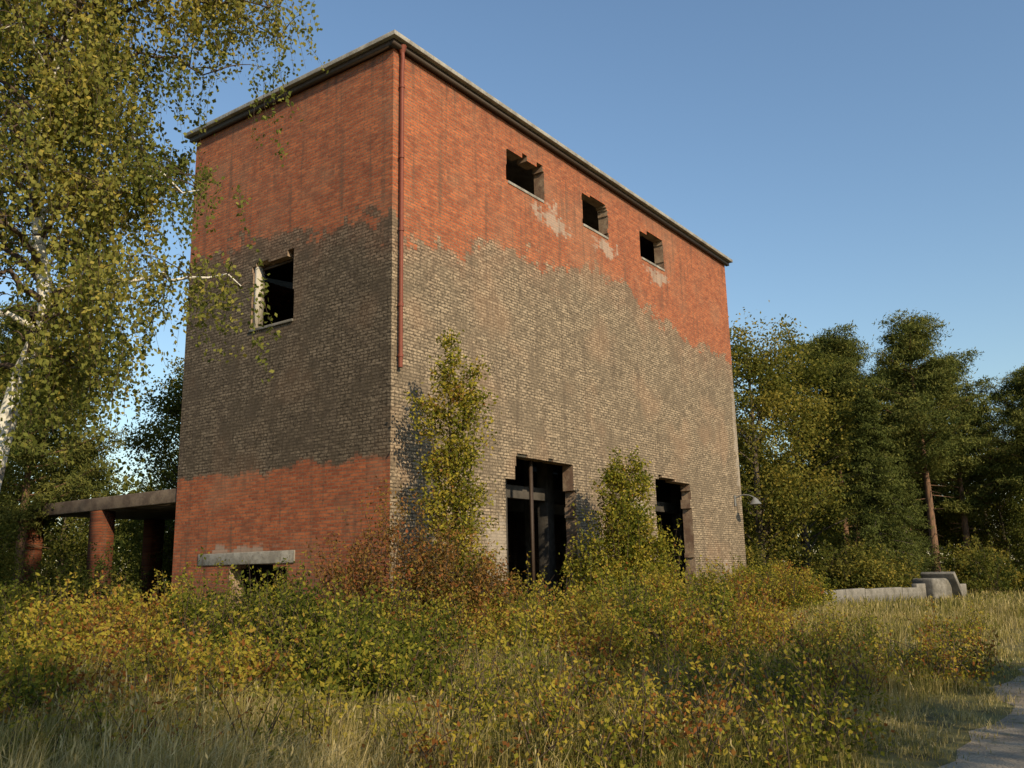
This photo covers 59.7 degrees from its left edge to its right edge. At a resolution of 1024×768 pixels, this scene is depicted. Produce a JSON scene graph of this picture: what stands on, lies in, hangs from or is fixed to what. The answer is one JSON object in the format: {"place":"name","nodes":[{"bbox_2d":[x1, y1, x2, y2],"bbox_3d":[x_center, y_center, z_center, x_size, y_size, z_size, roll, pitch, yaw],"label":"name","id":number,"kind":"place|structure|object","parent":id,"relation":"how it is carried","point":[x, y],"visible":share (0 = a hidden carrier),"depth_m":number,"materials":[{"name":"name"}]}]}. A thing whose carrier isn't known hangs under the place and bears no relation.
{"place":"outdoors","nodes":[
{"label":"outdoors","id":0,"kind":"place"},
{"bbox_2d":[0,0,1023,580],"label":"sky","id":1,"kind":"structure","parent":0,"point":[859,161],"materials":[{"name":"blue"}]},
{"bbox_2d":[0,565,1023,767],"bbox_3d":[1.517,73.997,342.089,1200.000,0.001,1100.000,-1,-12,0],"label":"ground","id":2,"kind":"structure","parent":0,"point":[956,736],"depth_m":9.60,"materials":[{"name":"green plant"}]},
{"bbox_2d":[0,449,44,595],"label":"broadleaf tree","id":3,"kind":"object","parent":2,"relation":"on","point":[5,557],"visible":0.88,"depth_m":24.08,"materials":[{"name":"green plant"}]},
{"bbox_2d":[0,324,135,582],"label":"broadleaf tree","id":4,"kind":"object","parent":2,"relation":"on","point":[47,540],"visible":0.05,"depth_m":36.88,"materials":[{"name":"green plant"}]},
{"bbox_2d":[0,293,140,590],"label":"pine tree","id":5,"kind":"object","parent":2,"relation":"on","point":[78,481],"visible":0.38,"depth_m":30.81,"materials":[{"name":"green plant"}]},
{"bbox_2d":[1,423,142,587],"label":"broadleaf tree","id":6,"kind":"object","parent":2,"relation":"on","point":[82,552],"visible":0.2,"depth_m":47.33,"materials":[{"name":"green plant"}]},
{"bbox_2d":[23,488,176,616],"bbox_3d":[-12.049,6.216,30.720,9.480,4.240,5.480,-10,-15,35],"label":"concrete canopy","id":7,"kind":"object","parent":2,"relation":"on","point":[154,510],"visible":0.31,"depth_m":29.69,"materials":[{"name":"concrete"}]},
{"bbox_2d":[111,447,178,598],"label":"broadleaf tree","id":8,"kind":"object","parent":2,"relation":"on","point":[138,489],"visible":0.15,"depth_m":48.87,"materials":[{"name":"green plant"}]},
{"bbox_2d":[114,363,179,568],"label":"broadleaf tree","id":9,"kind":"object","parent":2,"relation":"on","point":[172,474],"visible":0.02,"depth_m":43.91,"materials":[{"name":"green plant"}]},
{"bbox_2d":[110,355,183,586],"bbox_3d":[-13.843,3.859,38.175,6.600,12.095,7.016,5,-13,-27],"label":"broadleaf tree","id":10,"kind":"object","parent":2,"relation":"on","point":[171,408],"visible":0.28,"depth_m":37.21,"materials":[{"name":"green plant"}]},
{"bbox_2d":[141,478,175,611],"bbox_3d":[-11.940,4.801,35.844,5.404,9.515,5.734,-7,-13,25],"label":"broadleaf tree","id":11,"kind":"object","parent":2,"relation":"on","point":[169,569],"visible":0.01,"depth_m":34.19,"materials":[{"name":"green plant"}]},
{"bbox_2d":[0,0,329,489],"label":"birch tree","id":12,"kind":"object","parent":2,"relation":"on","point":[65,113],"visible":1,"depth_m":13.53,"materials":[{"name":"green plant"}]},
{"bbox_2d":[170,48,393,626],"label":"gable wall","id":13,"kind":"structure","parent":2,"relation":"on","point":[293,453],"depth_m":24.18,"materials":[{"name":"red brick"}]},
{"bbox_2d":[198,550,294,565],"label":"gable lintel","id":14,"kind":"structure","parent":13,"relation":"attached to","point":[267,557],"depth_m":23.82,"materials":[{"name":"grey concrete"}]},
{"bbox_2d":[253,267,264,327],"bbox_3d":[-7.274,-2.437,25.631,0.120,1.870,0.260,-10,-15,35],"label":"gable window frame","id":15,"kind":"object","parent":13,"relation":"attached to","point":[259,273],"visible":0.64,"depth_m":25.58,"materials":[{"name":"white wood"}]},
{"bbox_2d":[249,318,292,332],"bbox_3d":[-6.610,-1.593,24.968,1.840,0.078,0.430,-10,-15,35],"label":"gable window sill","id":16,"kind":"structure","parent":13,"relation":"attached to","point":[273,324],"depth_m":24.73,"materials":[{"name":"grey concrete"}]},
{"bbox_2d":[263,259,293,270],"bbox_3d":[-6.560,-3.417,25.391,1.560,0.060,0.050,-10,-15,35],"label":"gable window frame top","id":17,"kind":"object","parent":13,"relation":"attached to","point":[277,265],"visible":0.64,"depth_m":25.44,"materials":[{"name":"brown wood"}]},
{"bbox_2d":[241,281,561,611],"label":"wall","id":18,"kind":"structure","parent":2,"relation":"on","point":[280,303],"depth_m":30.25,"materials":[{"name":"brick"}]},
{"bbox_2d":[304,476,528,640],"bbox_3d":[-2.004,3.885,18.998,4.770,3.847,3.628,-1,-12,0],"label":"russet shrub","id":19,"kind":"object","parent":2,"relation":"on","point":[421,559],"visible":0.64,"depth_m":18.86,"materials":[{"name":"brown plant"}]},
{"bbox_2d":[0,546,844,735],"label":"bramble thicket","id":20,"kind":"object","parent":2,"relation":"on","point":[778,588],"visible":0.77,"depth_m":13.37,"materials":[{"name":"green plant"}]},
{"bbox_2d":[403,327,507,604],"bbox_3d":[-1.335,2.244,20.515,2.416,7.360,1.520,-1,-12,0],"label":"willow sapling","id":21,"kind":"object","parent":2,"relation":"on","point":[449,455],"visible":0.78,"depth_m":20.74,"materials":[{"name":"green plant"}]},
{"bbox_2d":[0,593,1012,767],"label":"meadow weeds","id":22,"kind":"object","parent":2,"relation":"on","point":[812,690],"visible":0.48,"depth_m":8.44,"materials":[{"name":"green plant"}]},
{"bbox_2d":[0,528,1023,624],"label":"undergrowth","id":23,"kind":"object","parent":2,"relation":"on","point":[997,574],"visible":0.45,"depth_m":43.32,"materials":[{"name":"green plant"}]},
{"bbox_2d":[0,433,1023,598],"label":"distant treeline","id":24,"kind":"object","parent":2,"relation":"on","point":[119,536],"visible":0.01,"depth_m":77.53,"materials":[{"name":"green plant"}]},
{"bbox_2d":[389,49,745,624],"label":"sunlit wall","id":25,"kind":"structure","parent":2,"relation":"on","point":[592,346],"depth_m":28.07,"materials":[{"name":"brick"}]},
{"bbox_2d":[265,262,293,289],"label":"floor slab","id":26,"kind":"structure","parent":25,"relation":"attached to","point":[281,275],"depth_m":29.00,"materials":[{"name":"concrete"}]},
{"bbox_2d":[397,44,406,367],"bbox_3d":[-2.841,-4.703,22.863,0.260,8.780,0.247,-10,-15,35],"label":"drainpipe","id":27,"kind":"object","parent":25,"relation":"attached to","point":[401,157],"visible":1,"depth_m":22.78,"materials":[{"name":"brown metal"}]},
{"bbox_2d":[184,30,732,263],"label":"roof slab","id":28,"kind":"structure","parent":25,"relation":"on","point":[519,176],"depth_m":28.45,"materials":[{"name":"grey concrete"}]},
{"bbox_2d":[190,40,392,142],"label":"roof edge","id":29,"kind":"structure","parent":28,"relation":"attached to","point":[331,73],"depth_m":25.54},
{"bbox_2d":[390,38,728,265],"bbox_3d":[3.401,-7.269,32.357,0.155,0.160,22.370,-10,-15,35],"label":"roof soffit board","id":30,"kind":"object","parent":28,"relation":"attached to","point":[411,54],"visible":1,"depth_m":28.90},
{"bbox_2d":[508,180,543,202],"bbox_3d":[0.298,-6.000,28.106,0.410,0.090,1.950,-10,-15,35],"label":"window sill","id":31,"kind":"structure","parent":25,"relation":"attached to","point":[525,191],"depth_m":27.93,"materials":[{"name":"concrete"}]},
{"bbox_2d":[528,461,535,598],"bbox_3d":[0.602,4.660,26.259,0.080,4.810,0.100,-10,-15,35],"label":"door frame post","id":32,"kind":"object","parent":25,"relation":"attached to","point":[531,506],"depth_m":26.34,"materials":[{"name":"brown wood"}]},
{"bbox_2d":[516,454,551,461],"bbox_3d":[0.861,2.196,26.992,0.300,0.255,3.500,-10,-15,35],"label":"door lintel","id":33,"kind":"structure","parent":25,"relation":"attached to","point":[524,456],"depth_m":26.09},
{"bbox_2d":[515,461,557,474],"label":"floor slab","id":34,"kind":"structure","parent":25,"relation":"attached to","point":[555,469],"depth_m":39.70,"materials":[{"name":"concrete"}]},
{"bbox_2d":[507,484,679,513],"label":"beam","id":35,"kind":"structure","parent":25,"relation":"attached to","point":[515,492],"depth_m":28.84,"materials":[{"name":"concrete"}]},
{"bbox_2d":[583,223,608,239],"bbox_3d":[2.808,-5.332,31.502,0.410,0.090,1.700,-10,-15,35],"label":"window sill","id":36,"kind":"structure","parent":25,"relation":"attached to","point":[595,231],"depth_m":31.33,"materials":[{"name":"concrete"}]},
{"bbox_2d":[642,257,664,271],"bbox_3d":[5.382,-4.648,34.985,0.410,0.090,1.930,-10,-15,35],"label":"window sill","id":37,"kind":"structure","parent":25,"relation":"attached to","point":[653,264],"depth_m":34.84,"materials":[{"name":"concrete"}]},
{"bbox_2d":[734,494,761,505],"bbox_3d":[9.999,4.939,37.891,1.210,0.523,0.520,-10,-15,35],"label":"wall lamp","id":38,"kind":"object","parent":25,"relation":"attached to","point":[755,501],"visible":1,"depth_m":37.69,"materials":[{"name":"metal"}]},
{"bbox_2d":[554,445,688,615],"bbox_3d":[3.228,4.536,26.533,4.187,5.418,3.898,-1,-12,0],"label":"willow sapling","id":39,"kind":"object","parent":2,"relation":"on","point":[630,538],"visible":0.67,"depth_m":26.28,"materials":[{"name":"green plant"}]},
{"bbox_2d":[655,479,676,594],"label":"gable wall","id":40,"kind":"structure","parent":2,"relation":"on","point":[663,491],"depth_m":40.56,"materials":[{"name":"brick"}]},
{"bbox_2d":[735,392,798,553],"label":"broadleaf tree","id":41,"kind":"object","parent":2,"relation":"on","point":[745,460],"visible":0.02,"depth_m":51.30,"materials":[{"name":"green plant"}]},
{"bbox_2d":[738,412,799,568],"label":"broadleaf tree","id":42,"kind":"object","parent":2,"relation":"on","point":[764,479],"visible":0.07,"depth_m":70.52,"materials":[{"name":"green plant"}]},
{"bbox_2d":[728,301,883,569],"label":"broadleaf tree","id":43,"kind":"object","parent":2,"relation":"on","point":[755,365],"visible":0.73,"depth_m":46.58,"materials":[{"name":"green plant"}]},
{"bbox_2d":[733,316,891,575],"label":"broadleaf tree","id":44,"kind":"object","parent":2,"relation":"on","point":[814,372],"visible":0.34,"depth_m":49.92,"materials":[{"name":"green plant"}]},
{"bbox_2d":[788,443,866,566],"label":"broadleaf tree","id":45,"kind":"object","parent":2,"relation":"on","point":[820,533],"visible":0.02,"depth_m":68.48,"materials":[{"name":"green plant"}]},
{"bbox_2d":[818,590,845,604],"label":"slab","id":46,"kind":"structure","parent":2,"relation":"on","point":[840,593],"depth_m":37.69,"materials":[{"name":"concrete"}]},
{"bbox_2d":[798,418,886,567],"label":"broadleaf tree","id":47,"kind":"object","parent":2,"relation":"on","point":[831,534],"visible":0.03,"depth_m":58.42,"materials":[{"name":"green plant"}]},
{"bbox_2d":[765,320,929,561],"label":"pine tree","id":48,"kind":"object","parent":2,"relation":"on","point":[838,343],"visible":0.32,"depth_m":52.53,"materials":[{"name":"green plant"}]},
{"bbox_2d":[787,334,908,542],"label":"pine tree","id":49,"kind":"object","parent":2,"relation":"on","point":[859,350],"visible":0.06,"depth_m":57.13,"materials":[{"name":"green plant"}]},
{"bbox_2d":[841,588,865,603],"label":"slab","id":50,"kind":"structure","parent":2,"relation":"on","point":[857,593],"depth_m":38.44,"materials":[{"name":"concrete"}]},
{"bbox_2d":[865,588,889,602],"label":"slab","id":51,"kind":"structure","parent":2,"relation":"on","point":[872,593],"depth_m":39.43,"materials":[{"name":"concrete"}]},
{"bbox_2d":[829,388,941,588],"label":"spruce tree","id":52,"kind":"object","parent":2,"relation":"on","point":[868,432],"visible":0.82,"depth_m":46.41,"materials":[{"name":"green plant"}]},
{"bbox_2d":[888,587,902,600],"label":"slab","id":53,"kind":"structure","parent":2,"relation":"on","point":[894,592],"depth_m":40.36,"materials":[{"name":"concrete"}]},
{"bbox_2d":[902,587,917,600],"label":"slab","id":54,"kind":"structure","parent":2,"relation":"on","point":[911,591],"depth_m":41.10,"materials":[{"name":"concrete"}]},
{"bbox_2d":[869,364,956,559],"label":"pine tree","id":55,"kind":"object","parent":2,"relation":"on","point":[916,480],"visible":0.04,"depth_m":60.82,"materials":[{"name":"green plant"}]},
{"bbox_2d":[847,450,980,554],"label":"broadleaf tree","id":56,"kind":"object","parent":2,"relation":"on","point":[927,527],"visible":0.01,"depth_m":64.36,"materials":[{"name":"green plant"}]},
{"bbox_2d":[876,439,958,586],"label":"spruce tree","id":57,"kind":"object","parent":2,"relation":"on","point":[910,485],"visible":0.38,"depth_m":50.68,"materials":[{"name":"green plant"}]},
{"bbox_2d":[911,583,926,598],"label":"slab","id":58,"kind":"structure","parent":2,"relation":"on","point":[921,589],"depth_m":41.74,"materials":[{"name":"concrete"}]},
{"bbox_2d":[860,438,995,568],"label":"broadleaf tree","id":59,"kind":"object","parent":2,"relation":"on","point":[945,527],"visible":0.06,"depth_m":62.91,"materials":[{"name":"green plant"}]},
{"bbox_2d":[854,308,1004,571],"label":"pine tree","id":60,"kind":"object","parent":2,"relation":"on","point":[911,338],"visible":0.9,"depth_m":52.62,"materials":[{"name":"green plant"}]},
{"bbox_2d":[912,572,964,598],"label":"concrete block ruin","id":61,"kind":"object","parent":2,"relation":"on","point":[938,584],"visible":0.61,"depth_m":42.17,"materials":[{"name":"grey concrete"}]},
{"bbox_2d":[918,454,1007,578],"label":"broadleaf tree","id":62,"kind":"object","parent":2,"relation":"on","point":[953,565],"visible":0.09,"depth_m":65.29,"materials":[{"name":"green plant"}]},
{"bbox_2d":[960,584,966,596],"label":"slab","id":63,"kind":"structure","parent":2,"relation":"on","point":[964,588],"depth_m":44.15,"materials":[{"name":"concrete"}]},
{"bbox_2d":[904,347,1023,577],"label":"pine tree","id":64,"kind":"object","parent":2,"relation":"on","point":[963,505],"visible":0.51,"depth_m":58.82,"materials":[{"name":"green plant"}]},
{"bbox_2d":[935,442,1023,576],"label":"broadleaf tree","id":65,"kind":"object","parent":2,"relation":"on","point":[1000,515],"visible":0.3,"depth_m":60.97,"materials":[{"name":"green plant"}]},
{"bbox_2d":[946,402,1023,560],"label":"broadleaf tree","id":66,"kind":"object","parent":2,"relation":"on","point":[984,453],"visible":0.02,"depth_m":70.11,"materials":[{"name":"green plant"}]},
{"bbox_2d":[962,363,1023,496],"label":"pine tree","id":67,"kind":"object","parent":2,"relation":"on","point":[1013,410],"visible":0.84,"depth_m":57.58,"materials":[{"name":"green plant"}]},
{"bbox_2d":[981,396,1023,521],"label":"pine tree","id":68,"kind":"object","parent":2,"relation":"on","point":[1011,445],"visible":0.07,"depth_m":63.45,"materials":[{"name":"green plant"}]},
{"bbox_2d":[989,418,1023,564],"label":"broadleaf tree","id":69,"kind":"object","parent":2,"relation":"on","point":[1008,519],"visible":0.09,"depth_m":63.02,"materials":[{"name":"green plant"}]},
{"bbox_2d":[991,483,1023,568],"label":"broadleaf tree","id":70,"kind":"object","parent":2,"relation":"on","point":[1019,510],"visible":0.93,"depth_m":53.71,"materials":[{"name":"green plant"}]},
{"bbox_3d":[0.170,8.361,31.674,7.760,0.150,21.230,-10,-15,35],"label":"floor slab","id":71,"kind":"object","parent":2,"relation":"on","visible":0},
{"bbox_2d":[505,480,508,598],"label":"column","id":72,"kind":"structure","parent":71,"relation":"on","point":[506,525],"depth_m":26.95,"materials":[{"name":"concrete"}]},
{"bbox_2d":[515,458,530,604],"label":"column","id":73,"kind":"structure","parent":71,"relation":"on","point":[523,518],"depth_m":33.82,"materials":[{"name":"concrete"}]},
{"bbox_2d":[536,462,556,608],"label":"column","id":74,"kind":"structure","parent":71,"relation":"on","point":[546,537],"depth_m":28.87,"materials":[{"name":"concrete"}]},
{"bbox_2d":[558,465,566,604],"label":"column","id":75,"kind":"structure","parent":71,"relation":"on","point":[562,524],"depth_m":36.22,"materials":[{"name":"concrete"}]},
{"bbox_2d":[507,500,565,514],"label":"beam","id":76,"kind":"structure","parent":75,"relation":"attached to","point":[514,506],"depth_m":33.84,"materials":[{"name":"concrete"}]},
{"bbox_2d":[670,483,685,595],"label":"column","id":77,"kind":"structure","parent":71,"relation":"on","point":[676,495],"depth_m":36.77,"materials":[{"name":"concrete"}]},
{"bbox_2d":[938,668,1023,767],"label":"gravel path","id":78,"kind":"structure","parent":0,"point":[1006,750],"depth_m":8.07,"materials":[{"name":"grey gravel"}]}
]}

